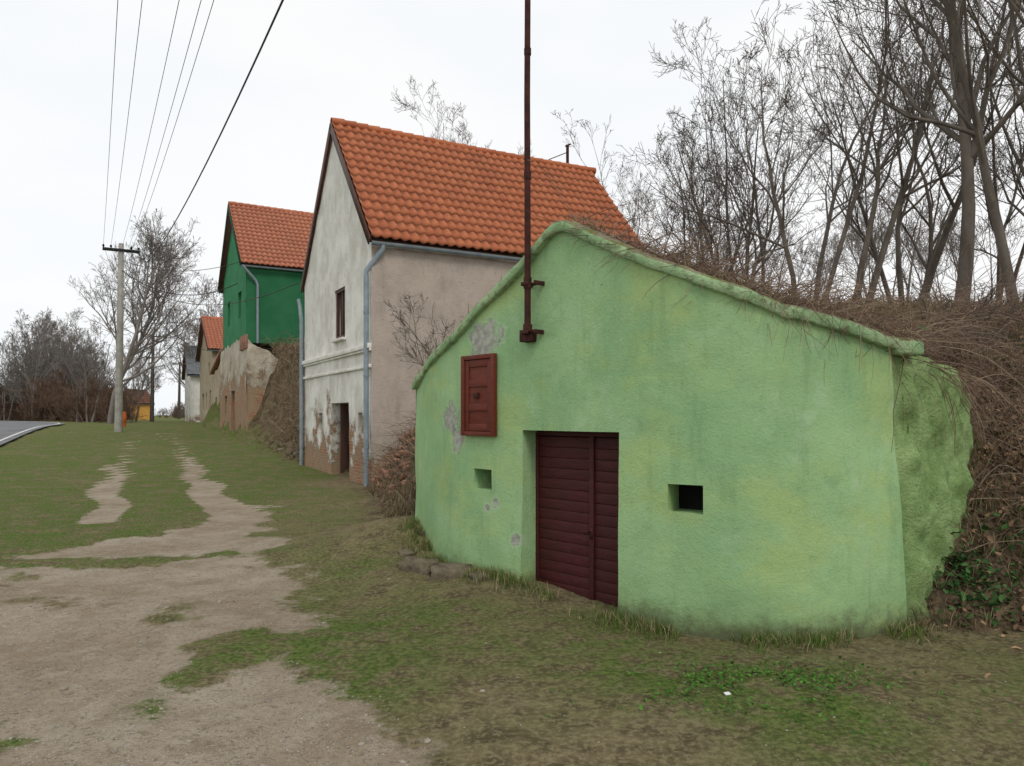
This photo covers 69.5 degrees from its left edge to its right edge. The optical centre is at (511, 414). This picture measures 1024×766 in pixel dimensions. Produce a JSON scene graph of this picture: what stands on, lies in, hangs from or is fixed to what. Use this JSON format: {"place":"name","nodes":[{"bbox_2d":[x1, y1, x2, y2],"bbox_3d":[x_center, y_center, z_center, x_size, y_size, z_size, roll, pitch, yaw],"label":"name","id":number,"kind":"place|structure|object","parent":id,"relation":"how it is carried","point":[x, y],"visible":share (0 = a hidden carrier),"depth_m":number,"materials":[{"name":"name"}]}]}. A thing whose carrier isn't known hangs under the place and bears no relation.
{"place":"outdoors","nodes":[
{"label":"outdoors","id":0,"kind":"place"},
{"bbox_2d":[0,421,64,444],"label":"road","id":1,"kind":"structure","parent":0,"point":[8,428],"depth_m":40.41,"materials":[{"name":"asphalt"}]},
{"bbox_2d":[0,421,59,440],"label":"road edge line","id":2,"kind":"object","parent":1,"relation":"on","point":[22,431],"visible":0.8,"depth_m":35.43,"materials":[{"name":"white paint"}]},
{"bbox_2d":[184,347,199,374],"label":"roof","id":3,"kind":"structure","parent":0,"point":[194,367],"depth_m":71.32,"materials":[{"name":"stone"}]},
{"bbox_2d":[252,343,269,345],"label":"plinth top","id":4,"kind":"structure","parent":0,"point":[259,344],"depth_m":34.14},
{"bbox_2d":[0,305,1023,765],"bbox_3d":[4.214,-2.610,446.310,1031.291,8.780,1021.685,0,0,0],"label":"ground","id":5,"kind":"structure","parent":0,"point":[424,661],"depth_m":5.33,"materials":[{"name":"plant"}]},
{"bbox_2d":[0,368,184,422],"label":"distant bushes","id":6,"kind":"object","parent":5,"relation":"on","point":[48,398],"visible":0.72,"depth_m":76.77,"materials":[{"name":"plant"}]},
{"bbox_2d":[0,278,222,421],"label":"distant tree line","id":7,"kind":"object","parent":5,"relation":"on","point":[78,362],"visible":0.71,"depth_m":83.79,"materials":[{"name":"plant"}]},
{"bbox_2d":[102,243,139,431],"bbox_3d":[-20.142,-3.865,38.039,1.719,9.905,0.458,0,0,-29],"label":"utility pole","id":8,"kind":"object","parent":5,"relation":"on","point":[118,414],"visible":0.98,"depth_m":37.88,"materials":[{"name":"concrete"}]},
{"bbox_2d":[103,0,298,362],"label":"overhead wires","id":9,"kind":"object","parent":8,"relation":"attached to","point":[265,38],"visible":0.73,"depth_m":19.58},
{"bbox_2d":[123,412,126,426],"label":"orange barrel","id":10,"kind":"object","parent":5,"relation":"on","point":[124,419],"visible":0.34,"depth_m":44.41,"materials":[{"name":"paint"}]},
{"bbox_2d":[127,389,154,419],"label":"ochre hut","id":11,"kind":"object","parent":5,"relation":"on","point":[144,410],"visible":0.36,"depth_m":101.51,"materials":[{"name":"paint"}]},
{"bbox_2d":[69,208,218,423],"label":"bare tree","id":12,"kind":"object","parent":5,"relation":"on","point":[160,256],"visible":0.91,"depth_m":58.21,"materials":[{"name":"plant"}]},
{"bbox_2d":[146,334,160,421],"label":"utility pole","id":13,"kind":"object","parent":5,"relation":"on","point":[152,395],"visible":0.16,"depth_m":73.85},
{"bbox_2d":[172,363,180,418],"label":"utility pole","id":14,"kind":"object","parent":5,"relation":"on","point":[179,403],"visible":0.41,"depth_m":120.83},
{"bbox_2d":[185,373,189,421],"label":"facade","id":15,"kind":"structure","parent":5,"relation":"on","point":[187,395],"depth_m":73.96,"materials":[{"name":"paint"}]},
{"bbox_2d":[190,376,199,421],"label":"side wall","id":16,"kind":"structure","parent":5,"relation":"on","point":[194,398],"depth_m":70.18,"materials":[{"name":"paint"}]},
{"bbox_2d":[200,333,211,422],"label":"facade","id":17,"kind":"structure","parent":5,"relation":"on","point":[205,377],"depth_m":55.69,"materials":[{"name":"beige paint"}]},
{"bbox_2d":[209,390,210,408],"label":"reveal","id":18,"kind":"object","parent":17,"relation":"attached to","point":[209,399],"visible":0.17,"depth_m":52.15,"materials":[{"name":"beige paint"}]},
{"bbox_2d":[212,351,218,376],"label":"side wall","id":19,"kind":"structure","parent":5,"relation":"on","point":[214,354],"depth_m":50.04,"materials":[{"name":"beige paint"}]},
{"bbox_2d":[212,364,219,404],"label":"facade","id":20,"kind":"structure","parent":5,"relation":"on","point":[215,385],"depth_m":47.05,"materials":[{"name":"beige paint"}]},
{"bbox_2d":[210,348,222,374],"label":"parapet","id":21,"kind":"structure","parent":20,"relation":"on","point":[215,366],"depth_m":46.48,"materials":[{"name":"brick"}]},
{"bbox_2d":[219,339,247,432],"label":"plinth","id":22,"kind":"structure","parent":5,"relation":"on","point":[233,368],"depth_m":36.45,"materials":[{"name":"paint"}]},
{"bbox_2d":[225,396,226,416],"bbox_3d":[-15.166,-0.450,39.499,0.344,1.100,1.009,0,0,-27],"label":"reveal","id":23,"kind":"object","parent":22,"relation":"attached to","point":[225,405],"visible":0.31,"depth_m":39.89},
{"bbox_2d":[230,391,234,430],"bbox_3d":[-13.839,0.000,37.146,0.448,2.400,1.209,0,0,-30],"label":"reveal","id":24,"kind":"object","parent":22,"relation":"attached to","point":[232,418],"visible":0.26,"depth_m":37.61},
{"bbox_2d":[223,228,246,349],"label":"facade","id":25,"kind":"structure","parent":22,"relation":"on","point":[235,273],"depth_m":37.92,"materials":[{"name":"paint"}]},
{"bbox_2d":[228,302,229,326],"bbox_3d":[-15.038,-5.350,39.397,0.184,1.300,0.901,0,0,-29],"label":"reveal","id":26,"kind":"object","parent":25,"relation":"attached to","point":[228,314],"visible":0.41,"depth_m":39.78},
{"bbox_2d":[238,291,240,318],"bbox_3d":[-13.228,-5.350,36.056,0.190,1.300,0.901,0,0,-28],"label":"reveal","id":27,"kind":"object","parent":25,"relation":"attached to","point":[239,299],"visible":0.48,"depth_m":36.44,"materials":[{"name":"paint"}]},
{"bbox_2d":[240,334,247,350],"bbox_3d":[-12.320,-3.300,33.875,0.120,0.640,1.640,0,0,-28],"label":"brick band","id":28,"kind":"object","parent":22,"relation":"attached to","point":[243,342],"visible":1,"depth_m":33.52,"materials":[{"name":"brick"}]},
{"bbox_2d":[223,294,274,350],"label":"wall","id":29,"kind":"structure","parent":5,"relation":"on","point":[256,345],"depth_m":42.39,"materials":[{"name":"green paint"}]},
{"bbox_2d":[219,212,231,292],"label":"roof deck","id":30,"kind":"structure","parent":29,"relation":"on","point":[226,247],"depth_m":39.70,"materials":[{"name":"brown wood"}]},
{"bbox_2d":[217,206,227,292],"bbox_3d":[-15.538,-8.806,39.633,0.028,3.998,4.407,0,0,-28],"label":"barge board","id":31,"kind":"object","parent":30,"relation":"attached to","point":[222,249],"visible":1,"depth_m":39.59,"materials":[{"name":"brown wood"}]},
{"bbox_2d":[228,201,312,214],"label":"ridge tiles","id":32,"kind":"object","parent":30,"relation":"on","point":[259,206],"visible":0.34,"depth_m":38.58,"materials":[{"name":"ceramic"}]},
{"bbox_2d":[247,340,277,428],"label":"plinth side","id":33,"kind":"structure","parent":5,"relation":"on","point":[256,370],"depth_m":33.39,"materials":[{"name":"paint"}]},
{"bbox_2d":[246,264,304,345],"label":"side wall","id":34,"kind":"structure","parent":33,"relation":"on","point":[278,312],"depth_m":35.01,"materials":[{"name":"green paint"}]},
{"bbox_2d":[242,264,258,342],"bbox_3d":[-12.169,-5.122,34.305,0.829,3.643,0.125,0,0,-44],"label":"downpipe","id":35,"kind":"object","parent":34,"relation":"attached to","point":[257,302],"visible":0.86,"depth_m":34.50,"materials":[{"name":"grey metal"}]},
{"bbox_2d":[241,264,302,271],"bbox_3d":[-7.460,-6.889,36.827,11.500,0.080,0.160,0,0,-28],"label":"gutter","id":36,"kind":"object","parent":34,"relation":"attached to","point":[273,268],"visible":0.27,"depth_m":34.70,"materials":[{"name":"grey metal"}]},
{"bbox_2d":[240,327,304,460],"bbox_3d":[-6.064,-1.155,30.186,8.717,5.873,13.861,0,0,-25],"label":"bramble thicket","id":37,"kind":"object","parent":5,"relation":"on","point":[287,347],"visible":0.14,"depth_m":30.00,"materials":[{"name":"plant"}]},
{"bbox_2d":[270,440,304,455],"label":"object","id":38,"kind":"structure","parent":5,"relation":"on","point":[293,452],"depth_m":26.51,"materials":[{"name":"stone"}]},
{"bbox_2d":[297,299,302,464],"bbox_3d":[-6.777,-1.058,23.607,0.132,5.317,0.302,0,0,-44],"label":"downpipe","id":39,"kind":"object","parent":5,"relation":"on","point":[300,383],"visible":1,"depth_m":23.50,"materials":[{"name":"grey metal"}]},
{"bbox_2d":[304,139,372,485],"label":"facade","id":40,"kind":"structure","parent":5,"relation":"on","point":[340,256],"depth_m":20.40,"materials":[{"name":"paint"}]},
{"bbox_2d":[300,124,330,292],"bbox_3d":[-5.900,-6.007,22.085,0.028,4.227,3.848,0,0,-28],"label":"barge board","id":41,"kind":"object","parent":40,"relation":"attached to","point":[316,206],"visible":1,"depth_m":21.95,"materials":[{"name":"brown wood"}]},
{"bbox_2d":[319,413,322,431],"bbox_3d":[-5.543,0.225,21.760,0.210,0.550,0.401,0,0,-29],"label":"reveal","id":42,"kind":"object","parent":40,"relation":"attached to","point":[320,422],"visible":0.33,"depth_m":21.91,"materials":[{"name":"paint"}]},
{"bbox_2d":[302,343,371,379],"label":"cornice","id":43,"kind":"structure","parent":40,"relation":"attached to","point":[338,354],"depth_m":19.86,"materials":[{"name":"paint"}]},
{"bbox_2d":[331,337,345,342],"bbox_3d":[-4.674,-2.010,19.871,0.120,0.070,1.120,0,0,-28],"label":"window sill","id":44,"kind":"structure","parent":40,"relation":"attached to","point":[338,339],"depth_m":19.69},
{"bbox_2d":[331,402,348,474],"bbox_3d":[-4.412,0.790,20.025,0.536,2.220,1.732,0,0,-29],"label":"reveal","id":45,"kind":"object","parent":40,"relation":"attached to","point":[335,439],"visible":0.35,"depth_m":20.71,"materials":[{"name":"paint"}]},
{"bbox_2d":[340,404,348,472],"bbox_3d":[-4.337,0.750,20.026,0.260,2.100,1.600,0,0,-28],"label":"door leaf","id":46,"kind":"object","parent":45,"relation":"attached to","point":[344,437],"visible":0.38,"depth_m":20.60,"materials":[{"name":"brown wood"}]},
{"bbox_2d":[335,286,344,338],"bbox_3d":[-4.571,-2.725,19.927,0.184,1.350,0.971,0,0,-28],"label":"reveal","id":47,"kind":"object","parent":40,"relation":"attached to","point":[340,313],"visible":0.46,"depth_m":20.34,"materials":[{"name":"paint"}]},
{"bbox_2d":[341,293,341,335],"bbox_3d":[-4.495,-2.725,19.968,0.013,1.350,0.970,0,0,-29],"label":"recess back","id":48,"kind":"object","parent":47,"relation":"attached to","point":[341,314],"depth_m":20.32,"materials":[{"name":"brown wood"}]},
{"bbox_2d":[336,287,344,338],"bbox_3d":[-4.577,-2.725,19.924,0.100,1.350,1.010,0,0,-28],"label":"window frame","id":49,"kind":"object","parent":40,"relation":"attached to","point":[340,291],"visible":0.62,"depth_m":20.22,"materials":[{"name":"wood"}]},
{"bbox_2d":[329,122,370,243],"bbox_3d":[-4.208,-6.077,18.967,0.028,4.086,3.720,0,0,-28],"label":"barge board","id":50,"kind":"object","parent":40,"relation":"attached to","point":[351,188],"visible":1,"depth_m":18.74,"materials":[{"name":"brown wood"}]},
{"bbox_2d":[358,413,371,432],"bbox_3d":[-3.663,0.200,18.372,0.258,0.500,0.352,0,0,-28],"label":"reveal","id":51,"kind":"object","parent":40,"relation":"attached to","point":[359,422],"visible":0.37,"depth_m":18.49,"materials":[{"name":"paint"}]},
{"bbox_2d":[345,395,415,517],"bbox_3d":[-1.873,0.428,14.527,3.527,2.940,8.230,0,0,0],"label":"bramble thicket","id":52,"kind":"object","parent":5,"relation":"on","point":[397,435],"visible":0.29,"depth_m":13.61,"materials":[{"name":"plant"}]},
{"bbox_2d":[370,428,414,492],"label":"dead leaves","id":53,"kind":"object","parent":5,"relation":"on","point":[401,476],"visible":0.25,"depth_m":15.38,"materials":[{"name":"plant"}]},
{"bbox_2d":[390,75,491,146],"bbox_3d":[-2.667,-10.265,34.908,5.074,10.627,9.084,0,0,14],"label":"bare tree","id":54,"kind":"object","parent":5,"relation":"on","point":[453,116],"visible":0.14,"depth_m":33.56,"materials":[{"name":"grey plant"}]},
{"bbox_2d":[396,530,493,581],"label":"sunken stones","id":55,"kind":"object","parent":5,"relation":"on","point":[435,569],"visible":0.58,"depth_m":7.53,"materials":[{"name":"stone"}]},
{"bbox_2d":[371,240,519,485],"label":"side wall","id":56,"kind":"structure","parent":5,"relation":"on","point":[452,286],"depth_m":17.94,"materials":[{"name":"paint"}]},
{"bbox_2d":[364,245,385,485],"bbox_3d":[-3.259,-1.187,17.515,0.539,5.774,0.123,0,0,7],"label":"downpipe","id":57,"kind":"object","parent":56,"relation":"attached to","point":[376,257],"visible":0.98,"depth_m":17.49,"materials":[{"name":"grey metal"}]},
{"bbox_2d":[363,311,368,448],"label":"downpipe joints","id":58,"kind":"object","parent":57,"relation":"attached to","point":[365,375],"visible":1,"depth_m":17.48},
{"bbox_2d":[334,130,523,257],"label":"roof deck","id":59,"kind":"structure","parent":56,"relation":"on","point":[455,247],"depth_m":18.57,"materials":[{"name":"brown wood"}]},
{"bbox_2d":[330,117,595,173],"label":"ridge tiles","id":60,"kind":"object","parent":59,"relation":"on","point":[352,124],"visible":0.67,"depth_m":22.14,"materials":[{"name":"ceramic"}]},
{"bbox_2d":[332,122,646,253],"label":"roof","id":61,"kind":"structure","parent":59,"relation":"on","point":[422,191],"depth_m":20.45,"materials":[{"name":"ceramic"}]},
{"bbox_2d":[549,144,570,162],"bbox_3d":[1.545,-8.323,24.349,0.987,1.447,0.153,0,0,-38],"label":"roof mast","id":62,"kind":"object","parent":61,"relation":"on","point":[567,152],"visible":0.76,"depth_m":24.56,"materials":[{"name":"metal"}]},
{"bbox_2d":[370,241,521,261],"bbox_3d":[0.494,-4.034,19.415,8.670,0.080,0.160,0,0,-28],"label":"gutter","id":63,"kind":"object","parent":56,"relation":"attached to","point":[404,246],"visible":0.48,"depth_m":18.18,"materials":[{"name":"grey metal"}]},
{"bbox_2d":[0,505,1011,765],"bbox_3d":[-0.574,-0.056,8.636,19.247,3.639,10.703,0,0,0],"label":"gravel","id":64,"kind":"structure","parent":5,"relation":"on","point":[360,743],"depth_m":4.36,"materials":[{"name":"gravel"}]},
{"bbox_2d":[259,291,1023,632],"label":"dry bank grass","id":65,"kind":"structure","parent":5,"relation":"on","point":[401,507],"depth_m":8.21,"materials":[{"name":"plant"}]},
{"bbox_2d":[612,155,686,252],"bbox_3d":[6.115,-8.573,38.260,7.692,9.058,6.235,0,0,42],"label":"bare tree","id":66,"kind":"object","parent":5,"relation":"on","point":[637,187],"visible":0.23,"depth_m":37.08,"materials":[{"name":"grey plant"}]},
{"bbox_2d":[386,515,949,656],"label":"wall foot weeds","id":67,"kind":"object","parent":5,"relation":"on","point":[758,639],"depth_m":5.81,"materials":[{"name":"green plant"}]},
{"bbox_2d":[552,59,790,272],"bbox_3d":[6.428,-8.087,29.684,9.084,10.627,5.074,0,0,12],"label":"bare tree","id":68,"kind":"object","parent":5,"relation":"on","point":[698,197],"visible":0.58,"depth_m":29.21,"materials":[{"name":"grey plant"}]},
{"bbox_2d":[582,224,781,301],"bbox_3d":[2.608,-0.141,10.532,5.596,3.683,9.314,0,0,30],"label":"earth mound","id":69,"kind":"object","parent":5,"relation":"on","point":[682,263],"depth_m":6.72,"materials":[{"name":"soil"}]},
{"bbox_2d":[384,293,463,369],"bbox_3d":[-0.747,-1.019,9.857,1.748,1.364,2.017,0,0,-3],"label":"bare shrub","id":70,"kind":"object","parent":69,"relation":"on","point":[421,345],"visible":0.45,"depth_m":9.65,"materials":[{"name":"brown plant"}]},
{"bbox_2d":[417,211,930,370],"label":"dry mound grass","id":71,"kind":"structure","parent":69,"relation":"on","point":[749,287],"depth_m":6.03,"materials":[{"name":"plant"}]},
{"bbox_2d":[411,0,973,640],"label":"green wine cellar","id":72,"kind":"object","parent":5,"relation":"on","point":[665,452],"visible":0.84,"depth_m":5.91,"materials":[{"name":"paint"}]},
{"bbox_2d":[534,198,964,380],"bbox_3d":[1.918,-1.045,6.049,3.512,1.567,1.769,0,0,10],"label":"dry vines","id":73,"kind":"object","parent":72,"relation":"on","point":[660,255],"visible":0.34,"depth_m":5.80,"materials":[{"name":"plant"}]},
{"bbox_2d":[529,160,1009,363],"bbox_3d":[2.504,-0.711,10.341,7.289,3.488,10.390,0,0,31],"label":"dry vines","id":74,"kind":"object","parent":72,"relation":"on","point":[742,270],"visible":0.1,"depth_m":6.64,"materials":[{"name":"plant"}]},
{"bbox_2d":[749,286,941,389],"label":"dry vines","id":75,"kind":"object","parent":72,"relation":"attached to","point":[801,304],"visible":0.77,"depth_m":5.48,"materials":[{"name":"plant"}]},
{"bbox_2d":[856,315,1023,454],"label":"dry vines","id":76,"kind":"object","parent":72,"relation":"attached to","point":[967,383],"visible":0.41,"depth_m":6.34,"materials":[{"name":"plant"}]},
{"bbox_2d":[631,17,852,281],"bbox_3d":[8.060,-7.914,24.957,9.516,11.133,5.316,0,0,-42],"label":"bare tree","id":77,"kind":"object","parent":5,"relation":"on","point":[752,209],"visible":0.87,"depth_m":23.94,"materials":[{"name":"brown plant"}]},
{"bbox_2d":[485,644,1022,765],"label":"clover patch","id":78,"kind":"object","parent":5,"relation":"on","point":[790,677],"visible":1,"depth_m":4.59,"materials":[{"name":"green plant"}]},
{"bbox_2d":[619,0,984,300],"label":"bare tree","id":79,"kind":"object","parent":5,"relation":"on","point":[830,219],"visible":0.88,"depth_m":21.39,"materials":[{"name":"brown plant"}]},
{"bbox_2d":[608,213,1023,365],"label":"bramble thicket","id":80,"kind":"object","parent":5,"relation":"on","point":[966,313],"visible":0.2,"depth_m":11.08,"materials":[{"name":"plant"}]},
{"bbox_2d":[657,149,1023,300],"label":"hilltop woods","id":81,"kind":"object","parent":5,"relation":"on","point":[857,246],"visible":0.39,"depth_m":43.89,"materials":[{"name":"plant"}]},
{"bbox_2d":[701,263,1023,676],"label":"dead leaves","id":82,"kind":"object","parent":5,"relation":"on","point":[990,539],"visible":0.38,"depth_m":6.70,"materials":[{"name":"brown plant"}]},
{"bbox_2d":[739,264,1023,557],"bbox_3d":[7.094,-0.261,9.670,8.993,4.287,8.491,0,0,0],"label":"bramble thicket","id":83,"kind":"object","parent":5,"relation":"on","point":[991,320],"visible":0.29,"depth_m":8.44,"materials":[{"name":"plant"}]},
{"bbox_2d":[773,0,1023,301],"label":"bare tree","id":84,"kind":"object","parent":5,"relation":"on","point":[934,257],"visible":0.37,"depth_m":26.96,"materials":[{"name":"brown plant"}]},
{"bbox_2d":[774,0,1023,298],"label":"bare tree","id":85,"kind":"object","parent":5,"relation":"on","point":[903,190],"visible":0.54,"depth_m":22.81,"materials":[{"name":"brown plant"}]},
{"bbox_2d":[806,0,1023,306],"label":"bare tree","id":86,"kind":"object","parent":5,"relation":"on","point":[965,75],"visible":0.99,"depth_m":15.76,"materials":[{"name":"grey plant"}]},
{"bbox_2d":[818,0,1023,302],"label":"bare tree","id":87,"kind":"object","parent":5,"relation":"on","point":[968,150],"visible":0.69,"depth_m":17.76,"materials":[{"name":"brown plant"}]},
{"bbox_2d":[851,297,1023,562],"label":"bramble thicket","id":88,"kind":"object","parent":5,"relation":"on","point":[978,405],"visible":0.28,"depth_m":7.63,"materials":[{"name":"plant"}]},
{"bbox_2d":[877,0,1023,300],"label":"bare tree","id":89,"kind":"object","parent":5,"relation":"on","point":[1007,221],"visible":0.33,"depth_m":25.54,"materials":[{"name":"brown plant"}]},
{"bbox_2d":[896,261,1023,383],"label":"bare shrub","id":90,"kind":"object","parent":5,"relation":"on","point":[947,303],"visible":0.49,"depth_m":8.34,"materials":[{"name":"brown plant"}]},
{"bbox_2d":[920,326,1023,630],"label":"ivy patch","id":91,"kind":"object","parent":5,"relation":"on","point":[968,575],"visible":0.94,"depth_m":6.09,"materials":[{"name":"green plant"}]},
{"bbox_2d":[923,0,1023,215],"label":"bare tree","id":92,"kind":"object","parent":5,"relation":"on","point":[1012,80],"visible":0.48,"depth_m":21.78,"materials":[{"name":"brown plant"}]},
{"bbox_3d":[-2.864,-1.020,25.604,7.515,6.240,4.078,0,0,0],"label":"far wall","id":93,"kind":"object","parent":5,"relation":"on","visible":0},
{"bbox_2d":[303,126,371,291],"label":"roof deck","id":94,"kind":"structure","parent":93,"relation":"on","point":[330,144],"depth_m":21.77,"materials":[{"name":"wood"}]},
{"bbox_2d":[303,125,333,286],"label":"roof","id":95,"kind":"structure","parent":94,"relation":"on","point":[317,208],"depth_m":22.04,"materials":[{"name":"ceramic"}]},
{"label":"back wall","id":96,"kind":"object","parent":5,"relation":"on","visible":0},
{"bbox_2d":[230,212,303,269],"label":"roof deck","id":97,"kind":"structure","parent":96,"relation":"on","point":[267,265],"depth_m":35.00,"materials":[{"name":"brown wood"}]},
{"bbox_2d":[228,204,240,265],"bbox_3d":[-13.556,-8.839,35.981,0.028,3.931,4.333,0,0,-28],"label":"barge board","id":98,"kind":"object","parent":97,"relation":"attached to","point":[234,236],"visible":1,"depth_m":35.73,"materials":[{"name":"brown wood"}]},
{"bbox_2d":[229,204,312,267],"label":"roof","id":99,"kind":"structure","parent":97,"relation":"on","point":[271,237],"depth_m":36.79,"materials":[{"name":"ceramic"}]},
{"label":"far wall","id":100,"kind":"object","parent":5,"relation":"on","visible":0},
{"bbox_2d":[196,324,202,361],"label":"roof deck","id":101,"kind":"structure","parent":100,"relation":"on","point":[199,345],"depth_m":57.73,"materials":[{"name":"brown wood"}]},
{"bbox_2d":[195,320,200,361],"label":"barge board","id":102,"kind":"object","parent":101,"relation":"attached to","point":[198,340],"visible":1,"depth_m":57.03,"materials":[{"name":"brown wood"}]},
{"bbox_2d":[201,316,222,318],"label":"ridge tiles","id":103,"kind":"object","parent":101,"relation":"on","point":[211,317],"visible":0.1,"depth_m":54.98,"materials":[{"name":"ceramic"}]},
{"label":"far wall","id":104,"kind":"object","parent":5,"relation":"on","visible":0},
{"bbox_2d":[182,354,185,379],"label":"roof deck","id":105,"kind":"structure","parent":104,"relation":"on","point":[184,371],"depth_m":76.75,"materials":[{"name":"brown wood"}]},
{"bbox_2d":[0,0,1023,414],"label":"sky","id":106,"kind":"structure","parent":0,"point":[318,61],"materials":[{"name":"white"}]},
{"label":"roof","id":107,"kind":"object","parent":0,"visible":0},
{"bbox_2d":[201,317,222,348],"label":"roof","id":108,"kind":"structure","parent":107,"relation":"attached to","point":[213,329],"depth_m":52.46,"materials":[{"name":"ceramic"}]},
{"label":"roof deck","id":109,"kind":"object","parent":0,"visible":0},
{"bbox_2d":[201,319,207,349],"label":"barge board","id":110,"kind":"object","parent":109,"relation":"attached to","point":[204,334],"visible":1,"depth_m":51.82,"materials":[{"name":"brown wood"}]}
]}

